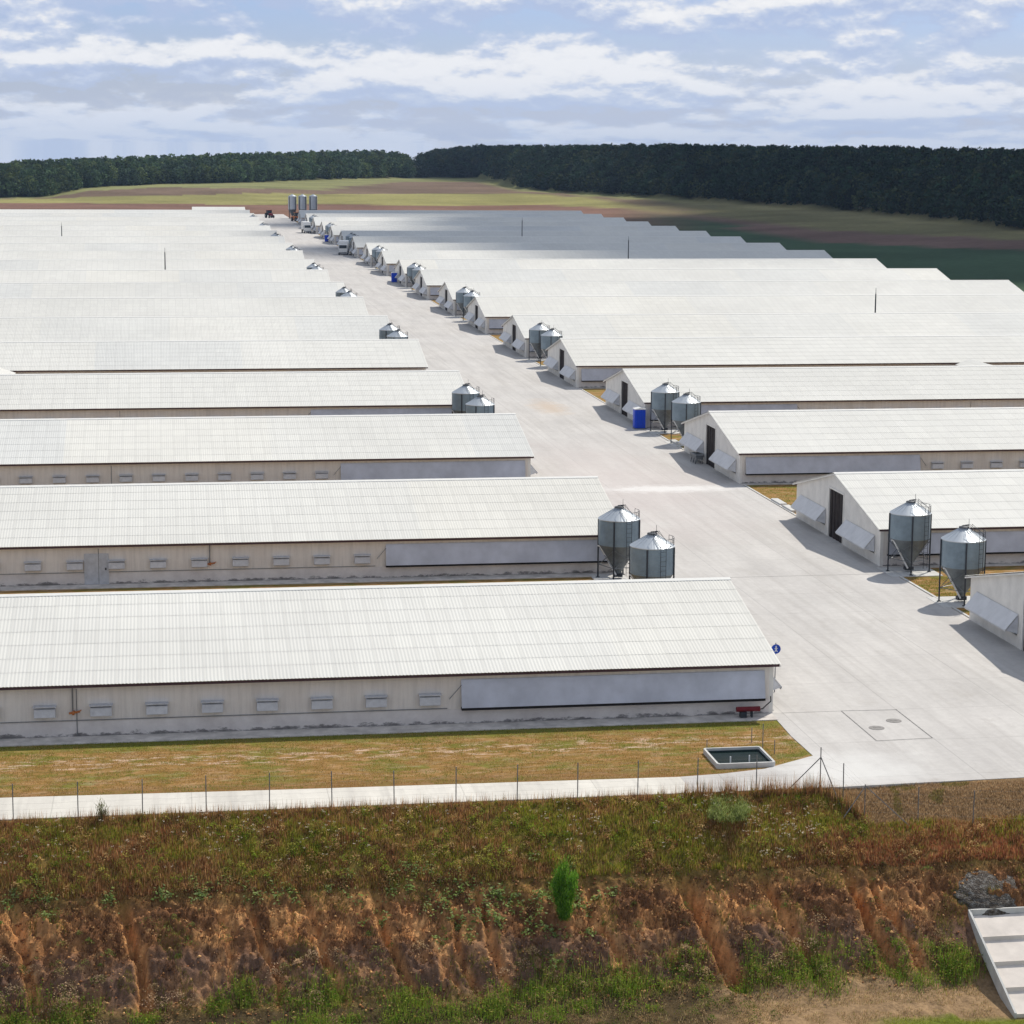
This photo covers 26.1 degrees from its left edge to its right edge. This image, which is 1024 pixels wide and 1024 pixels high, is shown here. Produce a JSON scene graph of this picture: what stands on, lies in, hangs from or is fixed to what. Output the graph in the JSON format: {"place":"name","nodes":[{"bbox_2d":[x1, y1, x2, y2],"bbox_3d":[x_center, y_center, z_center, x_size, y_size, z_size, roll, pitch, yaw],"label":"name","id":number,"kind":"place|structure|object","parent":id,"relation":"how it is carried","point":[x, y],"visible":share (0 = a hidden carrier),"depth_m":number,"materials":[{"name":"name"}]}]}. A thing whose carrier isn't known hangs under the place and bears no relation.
{"place":"outdoors","nodes":[
{"label":"outdoors","id":0,"kind":"place"},
{"bbox_2d":[0,209,249,212],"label":"livestock barn","id":1,"kind":"structure","parent":0,"point":[104,211],"depth_m":792.38,"materials":[{"name":"metal"}]},
{"bbox_2d":[192,207,244,209],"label":"livestock barn","id":2,"kind":"structure","parent":0,"point":[218,208],"depth_m":835.79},
{"bbox_2d":[0,777,690,820],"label":"path","id":3,"kind":"structure","parent":0,"point":[227,800],"depth_m":99.50,"materials":[{"name":"concrete"}]},
{"bbox_2d":[296,210,582,224],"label":"livestock barn","id":4,"kind":"structure","parent":0,"point":[301,214],"depth_m":810.56,"materials":[{"name":"metal"}]},
{"bbox_2d":[0,160,1023,1023],"bbox_3d":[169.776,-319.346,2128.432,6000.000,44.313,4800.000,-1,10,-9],"label":"ground","id":5,"kind":"structure","parent":0,"point":[954,248],"depth_m":96.26,"materials":[{"name":"plant"}]},
{"bbox_2d":[0,368,15,373],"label":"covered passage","id":6,"kind":"object","parent":5,"relation":"on","point":[3,371],"visible":0.23,"depth_m":255.30},
{"bbox_2d":[95,799,109,821],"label":"shrub","id":7,"kind":"object","parent":5,"relation":"on","point":[102,812],"visible":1,"depth_m":96.06,"materials":[{"name":"green plant"}]},
{"bbox_2d":[0,213,253,216],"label":"livestock barn","id":8,"kind":"structure","parent":5,"relation":"on","point":[140,214],"depth_m":755.78,"materials":[{"name":"metal"}]},
{"bbox_2d":[0,216,258,220],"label":"livestock barn","id":9,"kind":"structure","parent":5,"relation":"on","point":[37,218],"depth_m":717.33,"materials":[{"name":"metal"}]},
{"bbox_2d":[0,220,263,224],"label":"livestock barn","id":10,"kind":"structure","parent":5,"relation":"on","point":[2,222],"depth_m":680.44,"materials":[{"name":"metal"}]},
{"bbox_2d":[0,225,270,229],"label":"livestock barn","id":11,"kind":"structure","parent":5,"relation":"on","point":[136,227],"depth_m":643.27,"materials":[{"name":"metal"}]},
{"bbox_2d":[0,230,276,235],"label":"livestock barn","id":12,"kind":"structure","parent":5,"relation":"on","point":[138,232],"depth_m":605.54,"materials":[{"name":"metal"}]},
{"bbox_2d":[0,236,284,242],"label":"livestock barn","id":13,"kind":"structure","parent":5,"relation":"on","point":[142,239],"depth_m":567.66,"materials":[{"name":"metal"}]},
{"bbox_2d":[0,243,292,249],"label":"livestock barn","id":14,"kind":"structure","parent":5,"relation":"on","point":[144,246],"depth_m":530.05,"materials":[{"name":"metal"}]},
{"bbox_2d":[0,250,303,258],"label":"livestock barn","id":15,"kind":"structure","parent":5,"relation":"on","point":[151,254],"depth_m":492.60,"materials":[{"name":"metal"}]},
{"bbox_2d":[0,259,313,269],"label":"livestock barn","id":16,"kind":"structure","parent":5,"relation":"on","point":[128,264],"depth_m":454.52,"materials":[{"name":"metal"}]},
{"bbox_2d":[0,269,330,282],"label":"livestock barn","id":17,"kind":"structure","parent":5,"relation":"on","point":[255,275],"depth_m":416.87,"materials":[{"name":"metal"}]},
{"bbox_2d":[0,282,344,297],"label":"livestock barn","id":18,"kind":"structure","parent":5,"relation":"on","point":[150,289],"depth_m":379.02,"materials":[{"name":"metal"}]},
{"bbox_2d":[0,297,367,316],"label":"livestock barn","id":19,"kind":"structure","parent":5,"relation":"on","point":[167,306],"depth_m":341.20,"materials":[{"name":"metal"}]},
{"bbox_2d":[0,315,388,341],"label":"livestock barn","id":20,"kind":"structure","parent":5,"relation":"on","point":[128,328],"depth_m":303.19,"materials":[{"name":"metal"}]},
{"bbox_2d":[0,149,416,196],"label":"forest","id":21,"kind":"object","parent":5,"relation":"on","point":[37,177],"visible":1,"depth_m":1248.57,"materials":[{"name":"green plant"}]},
{"bbox_2d":[0,339,427,373],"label":"livestock barn","id":22,"kind":"structure","parent":5,"relation":"on","point":[63,357],"depth_m":265.18,"materials":[{"name":"metal"}]},
{"bbox_2d":[0,370,463,418],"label":"livestock barn","id":23,"kind":"structure","parent":5,"relation":"on","point":[127,395],"depth_m":226.90,"materials":[{"name":"grey metal"}]},
{"bbox_2d":[0,413,537,485],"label":"livestock barn","id":24,"kind":"structure","parent":5,"relation":"on","point":[60,451],"depth_m":188.84,"materials":[{"name":"grey metal"}]},
{"bbox_2d":[288,194,295,218],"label":"tall silo","id":25,"kind":"object","parent":5,"relation":"on","point":[291,203],"visible":0.97,"depth_m":863.90,"materials":[{"name":"metal"}]},
{"bbox_2d":[298,194,306,209],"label":"tall silo","id":26,"kind":"object","parent":5,"relation":"on","point":[302,201],"visible":0.91,"depth_m":864.92,"materials":[{"name":"metal"}]},
{"bbox_2d":[0,476,612,585],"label":"livestock barn","id":27,"kind":"structure","parent":5,"relation":"on","point":[78,534],"depth_m":150.87,"materials":[{"name":"grey metal"}]},
{"bbox_2d":[84,554,108,584],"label":"side door","id":28,"kind":"structure","parent":27,"relation":"in","point":[91,574],"depth_m":146.71,"materials":[{"name":"metal"}]},
{"bbox_2d":[1,850,620,977],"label":"broadleaf weeds","id":29,"kind":"object","parent":5,"relation":"on","point":[496,917],"visible":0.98,"depth_m":94.08,"materials":[{"name":"green plant"}]},
{"bbox_2d":[309,194,316,209],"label":"tall silo","id":30,"kind":"object","parent":5,"relation":"on","point":[312,201],"visible":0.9,"depth_m":866.03,"materials":[{"name":"metal"}]},
{"bbox_2d":[0,577,781,738],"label":"livestock barn","id":31,"kind":"structure","parent":5,"relation":"on","point":[167,661],"depth_m":113.54,"materials":[{"name":"metal"}]},
{"bbox_2d":[69,688,81,714],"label":"valve pipe","id":32,"kind":"object","parent":31,"relation":"attached to","point":[73,712],"visible":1,"depth_m":108.88,"materials":[{"name":"red metal"}]},
{"bbox_2d":[0,791,833,866],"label":"wild flowers","id":33,"kind":"object","parent":5,"relation":"on","point":[487,837],"visible":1,"depth_m":97.61,"materials":[{"name":"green plant"}]},
{"bbox_2d":[304,213,602,220],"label":"livestock barn","id":34,"kind":"structure","parent":5,"relation":"on","point":[307,216],"depth_m":771.96,"materials":[{"name":"metal"}]},
{"bbox_2d":[311,217,625,233],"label":"livestock barn","id":35,"kind":"structure","parent":5,"relation":"on","point":[315,223],"depth_m":734.81,"materials":[{"name":"metal"}]},
{"bbox_2d":[318,221,650,238],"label":"livestock barn","id":36,"kind":"structure","parent":5,"relation":"on","point":[323,224],"depth_m":697.08,"materials":[{"name":"metal"}]},
{"bbox_2d":[0,924,987,1023],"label":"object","id":37,"kind":"object","parent":5,"relation":"on","point":[494,1005],"visible":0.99,"depth_m":91.63,"materials":[{"name":"green plant"}]},
{"bbox_2d":[327,225,678,244],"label":"livestock barn","id":38,"kind":"structure","parent":5,"relation":"on","point":[334,231],"depth_m":658.67,"materials":[{"name":"metal"}]},
{"bbox_2d":[0,485,1015,796],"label":"mown turf","id":39,"kind":"structure","parent":5,"relation":"on","point":[496,747],"depth_m":106.07,"materials":[{"name":"yellow plant"}]},
{"bbox_2d":[2,747,1018,824],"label":"wire fence","id":40,"kind":"object","parent":5,"relation":"on","point":[820,758],"visible":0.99,"depth_m":99.68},
{"bbox_2d":[0,771,1023,904],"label":"grass","id":41,"kind":"structure","parent":5,"relation":"on","point":[772,792],"depth_m":97.33,"materials":[{"name":"green plant"}]},
{"bbox_2d":[0,845,1023,1023],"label":"dry scrub","id":42,"kind":"object","parent":5,"relation":"on","point":[535,944],"visible":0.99,"depth_m":93.16,"materials":[{"name":"brown plant"}]},
{"bbox_2d":[0,788,1023,1023],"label":"weeds","id":43,"kind":"object","parent":5,"relation":"on","point":[514,822],"visible":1,"depth_m":94.84,"materials":[{"name":"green plant"}]},
{"bbox_2d":[0,851,1023,1023],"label":"soil clods","id":44,"kind":"object","parent":5,"relation":"on","point":[430,952],"visible":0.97,"depth_m":93.38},
{"bbox_2d":[337,231,709,244],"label":"livestock barn","id":45,"kind":"structure","parent":5,"relation":"on","point":[343,235],"depth_m":621.72,"materials":[{"name":"metal"}]},
{"bbox_2d":[348,236,745,257],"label":"livestock barn","id":46,"kind":"structure","parent":5,"relation":"on","point":[357,244],"depth_m":583.42,"materials":[{"name":"metal"}]},
{"bbox_2d":[548,855,578,920],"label":"shrub","id":47,"kind":"object","parent":5,"relation":"on","point":[562,887],"visible":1,"depth_m":93.91,"materials":[{"name":"green plant"}]},
{"bbox_2d":[361,243,785,265],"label":"livestock barn","id":48,"kind":"structure","parent":5,"relation":"on","point":[367,258],"depth_m":545.73,"materials":[{"name":"metal"}]},
{"bbox_2d":[375,250,831,275],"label":"livestock barn","id":49,"kind":"structure","parent":5,"relation":"on","point":[388,260],"depth_m":507.58,"materials":[{"name":"metal"}]},
{"bbox_2d":[394,258,885,286],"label":"livestock barn","id":50,"kind":"structure","parent":5,"relation":"on","point":[401,266],"depth_m":469.75,"materials":[{"name":"metal"}]},
{"bbox_2d":[311,230,968,617],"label":"kerb","id":51,"kind":"structure","parent":5,"relation":"on","point":[773,500],"depth_m":181.97,"materials":[{"name":"concrete"}]},
{"bbox_2d":[412,268,949,299],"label":"livestock barn","id":52,"kind":"structure","parent":5,"relation":"on","point":[428,284],"depth_m":431.57,"materials":[{"name":"metal"}]},
{"bbox_2d":[411,143,1023,227],"bbox_3d":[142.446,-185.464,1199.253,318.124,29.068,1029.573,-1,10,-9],"label":"dark forest","id":53,"kind":"object","parent":5,"relation":"on","point":[967,182],"visible":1,"depth_m":1008.94,"materials":[{"name":"green plant"}]},
{"bbox_2d":[436,280,1023,314],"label":"livestock barn","id":54,"kind":"structure","parent":5,"relation":"on","point":[446,298],"depth_m":393.94,"materials":[{"name":"metal"}]},
{"bbox_2d":[445,288,447,310],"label":"door","id":55,"kind":"structure","parent":54,"relation":"in","point":[446,291],"depth_m":390.91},
{"bbox_2d":[706,793,753,821],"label":"shrub","id":56,"kind":"object","parent":5,"relation":"on","point":[740,813],"visible":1,"depth_m":98.91,"materials":[{"name":"green plant"}]},
{"bbox_2d":[703,746,774,768],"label":"water basin","id":57,"kind":"object","parent":5,"relation":"on","point":[721,757],"visible":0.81,"depth_m":106.20,"materials":[{"name":"concrete"}]},
{"bbox_2d":[464,294,1023,333],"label":"livestock barn","id":58,"kind":"structure","parent":5,"relation":"on","point":[492,314],"depth_m":354.60,"materials":[{"name":"metal"}]},
{"bbox_2d":[475,304,477,328],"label":"door","id":59,"kind":"structure","parent":58,"relation":"in","point":[476,306],"depth_m":353.84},
{"bbox_2d":[499,312,1023,357],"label":"livestock barn","id":60,"kind":"structure","parent":5,"relation":"on","point":[514,335],"depth_m":315.76,"materials":[{"name":"metal"}]},
{"bbox_2d":[512,323,515,350],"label":"door","id":61,"kind":"structure","parent":60,"relation":"in","point":[514,325],"depth_m":315.64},
{"bbox_2d":[543,335,1023,387],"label":"livestock barn","id":62,"kind":"structure","parent":5,"relation":"on","point":[589,362],"depth_m":276.08,"materials":[{"name":"metal"}]},
{"bbox_2d":[559,347,564,379],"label":"door","id":63,"kind":"structure","parent":62,"relation":"in","point":[561,351],"depth_m":278.35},
{"bbox_2d":[601,365,1023,427],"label":"livestock barn","id":64,"kind":"structure","parent":5,"relation":"on","point":[626,392],"depth_m":237.19,"materials":[{"name":"grey metal"}]},
{"bbox_2d":[620,379,628,417],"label":"door","id":65,"kind":"structure","parent":64,"relation":"in","point":[624,385],"depth_m":240.71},
{"bbox_2d":[679,407,1023,483],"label":"livestock barn","id":66,"kind":"structure","parent":5,"relation":"on","point":[776,446],"depth_m":197.01,"materials":[{"name":"grey metal"}]},
{"bbox_2d":[705,422,715,468],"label":"door","id":67,"kind":"structure","parent":66,"relation":"in","point":[711,431],"depth_m":203.10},
{"bbox_2d":[791,469,1023,565],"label":"livestock barn","id":68,"kind":"structure","parent":5,"relation":"on","point":[851,510],"depth_m":160.70,"materials":[{"name":"grey metal"}]},
{"bbox_2d":[827,486,844,543],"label":"door","id":69,"kind":"structure","parent":68,"relation":"in","point":[836,518],"depth_m":165.36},
{"bbox_2d":[955,359,989,365],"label":"covered passage","id":70,"kind":"object","parent":5,"relation":"on","point":[970,362],"visible":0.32,"depth_m":272.42},
{"bbox_2d":[953,870,1016,915],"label":"shrub","id":71,"kind":"object","parent":5,"relation":"on","point":[975,898],"visible":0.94,"depth_m":97.43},
{"bbox_2d":[964,572,1023,650],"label":"livestock barn","id":72,"kind":"structure","parent":5,"relation":"on","point":[994,605],"depth_m":132.21,"materials":[{"name":"metal"}]},
{"bbox_2d":[1021,586,1023,650],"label":"door","id":73,"kind":"structure","parent":72,"relation":"in","point":[1022,645],"depth_m":129.14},
{"bbox_2d":[968,907,1023,1018],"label":"concrete chute","id":74,"kind":"object","parent":5,"relation":"on","point":[1000,940],"visible":1,"depth_m":95.09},
{"bbox_2d":[0,315,1023,746],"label":"pavement","id":75,"kind":"structure","parent":0,"point":[364,729],"depth_m":112.42,"materials":[{"name":"concrete"}]},
{"bbox_2d":[736,696,770,717],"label":"cart","id":76,"kind":"object","parent":75,"relation":"on","point":[742,711],"visible":1,"depth_m":113.67,"materials":[{"name":"red paint"}]},
{"bbox_2d":[0,0,1023,162],"label":"sky","id":77,"kind":"structure","parent":0,"point":[80,79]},
{"bbox_2d":[254,214,1023,792],"bbox_3d":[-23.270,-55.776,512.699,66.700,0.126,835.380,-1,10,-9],"label":"road","id":78,"kind":"structure","parent":0,"point":[862,642],"depth_m":144.16,"materials":[{"name":"concrete"}]},
{"bbox_2d":[265,210,274,217],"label":"tractor","id":79,"kind":"object","parent":78,"relation":"on","point":[269,213],"visible":1,"depth_m":872.21,"materials":[{"name":"red paint"}]},
{"bbox_2d":[301,221,310,232],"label":"box truck","id":80,"kind":"object","parent":78,"relation":"on","point":[305,226],"visible":1,"depth_m":725.73,"materials":[{"name":"white metal"}]},
{"bbox_2d":[338,240,348,254],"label":"box truck","id":81,"kind":"object","parent":78,"relation":"on","point":[343,245],"visible":1,"depth_m":583.75,"materials":[{"name":"white paint"}]},
{"bbox_2d":[391,272,396,281],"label":"portable toilet","id":82,"kind":"object","parent":78,"relation":"on","point":[393,275],"visible":1,"depth_m":469.94,"materials":[{"name":"blue plastic"}]},
{"bbox_2d":[632,407,645,428],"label":"portable toilet","id":83,"kind":"object","parent":78,"relation":"on","point":[639,415],"visible":1,"depth_m":229.19,"materials":[{"name":"blue plastic"}]},
{"bbox_2d":[690,452,703,463],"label":"feed trolley","id":84,"kind":"object","parent":78,"relation":"on","point":[697,456],"visible":1,"depth_m":204.61,"materials":[{"name":"grey metal"}]},
{"bbox_2d":[772,643,780,691],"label":"round sign","id":85,"kind":"object","parent":78,"relation":"on","point":[776,648],"visible":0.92,"depth_m":118.69,"materials":[{"name":"blue metal"}]},
{"bbox_2d":[869,726,884,729],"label":"manhole cover","id":86,"kind":"object","parent":78,"relation":"on","point":[876,727],"visible":1,"depth_m":111.92,"materials":[{"name":"concrete"}]},
{"bbox_2d":[886,719,901,722],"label":"manhole cover","id":87,"kind":"object","parent":78,"relation":"on","point":[894,720],"visible":1,"depth_m":113.31,"materials":[{"name":"concrete"}]},
{"bbox_2d":[311,229,969,607],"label":"silo pavement","id":88,"kind":"structure","parent":0,"point":[919,571],"depth_m":152.20,"materials":[{"name":"concrete"}]},
{"bbox_2d":[336,287,351,296],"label":"feed silo","id":89,"kind":"object","parent":88,"relation":"on","point":[341,291],"visible":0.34,"depth_m":374.55,"materials":[{"name":"metal"}]},
{"bbox_2d":[340,291,356,296],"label":"feed silo","id":90,"kind":"object","parent":88,"relation":"on","point":[348,294],"visible":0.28,"depth_m":364.56,"materials":[{"name":"metal"}]},
{"bbox_2d":[372,245,380,263],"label":"feed silo","id":91,"kind":"object","parent":88,"relation":"on","point":[375,249],"visible":0.48,"depth_m":527.57,"materials":[{"name":"metal"}]},
{"bbox_2d":[379,322,399,338],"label":"feed silo","id":92,"kind":"object","parent":88,"relation":"on","point":[387,329],"visible":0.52,"depth_m":299.18,"materials":[{"name":"metal"}]},
{"bbox_2d":[387,329,407,338],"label":"feed silo","id":93,"kind":"object","parent":88,"relation":"on","point":[397,334],"visible":0.3,"depth_m":289.19,"materials":[{"name":"metal"}]},
{"bbox_2d":[407,263,419,284],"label":"feed silo","id":94,"kind":"object","parent":88,"relation":"on","point":[410,268],"visible":0.41,"depth_m":452.21,"materials":[{"name":"metal"}]},
{"bbox_2d":[412,263,425,281],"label":"feed silo","id":95,"kind":"object","parent":88,"relation":"on","point":[416,270],"visible":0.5,"depth_m":443.13,"materials":[{"name":"metal"}]},
{"bbox_2d":[456,287,470,315],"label":"feed silo","id":96,"kind":"object","parent":88,"relation":"on","point":[460,293],"visible":0.48,"depth_m":376.89,"materials":[{"name":"metal"}]},
{"bbox_2d":[452,383,479,413],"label":"feed silo","id":97,"kind":"object","parent":88,"relation":"on","point":[463,395],"visible":0.66,"depth_m":223.81,"materials":[{"name":"metal"}]},
{"bbox_2d":[462,288,479,320],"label":"feed silo","id":98,"kind":"object","parent":88,"relation":"on","point":[468,297],"visible":0.57,"depth_m":367.83,"materials":[{"name":"metal"}]},
{"bbox_2d":[465,391,494,413],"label":"feed silo","id":99,"kind":"object","parent":88,"relation":"on","point":[480,403],"visible":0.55,"depth_m":213.75,"materials":[{"name":"metal"}]},
{"bbox_2d":[529,322,549,360],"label":"feed silo","id":100,"kind":"object","parent":88,"relation":"on","point":[537,331],"visible":0.69,"depth_m":301.53,"materials":[{"name":"metal"}]},
{"bbox_2d":[540,328,562,365],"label":"feed silo","id":101,"kind":"object","parent":88,"relation":"on","point":[549,337],"visible":0.67,"depth_m":292.34,"materials":[{"name":"metal"}]},
{"bbox_2d":[596,504,639,579],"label":"feed silo","id":102,"kind":"object","parent":88,"relation":"on","point":[618,530],"visible":0.91,"depth_m":148.65,"materials":[{"name":"metal"}]},
{"bbox_2d":[629,525,674,578],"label":"feed silo","id":103,"kind":"object","parent":88,"relation":"on","point":[651,554],"visible":0.84,"depth_m":138.44,"materials":[{"name":"metal"}]},
{"bbox_2d":[650,382,679,432],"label":"feed silo","id":104,"kind":"object","parent":88,"relation":"on","point":[664,396],"visible":0.84,"depth_m":226.15,"materials":[{"name":"metal"}]},
{"bbox_2d":[671,388,700,442],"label":"feed silo","id":105,"kind":"object","parent":88,"relation":"on","point":[685,406],"visible":0.84,"depth_m":217.01,"materials":[{"name":"metal"}]},
{"bbox_2d":[886,495,931,575],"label":"feed silo","id":106,"kind":"object","parent":88,"relation":"on","point":[909,529],"visible":1,"depth_m":151.86,"materials":[{"name":"metal"}]},
{"bbox_2d":[937,524,986,605],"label":"feed silo","id":107,"kind":"object","parent":88,"relation":"on","point":[962,551],"visible":0.99,"depth_m":141.73,"materials":[{"name":"metal"}]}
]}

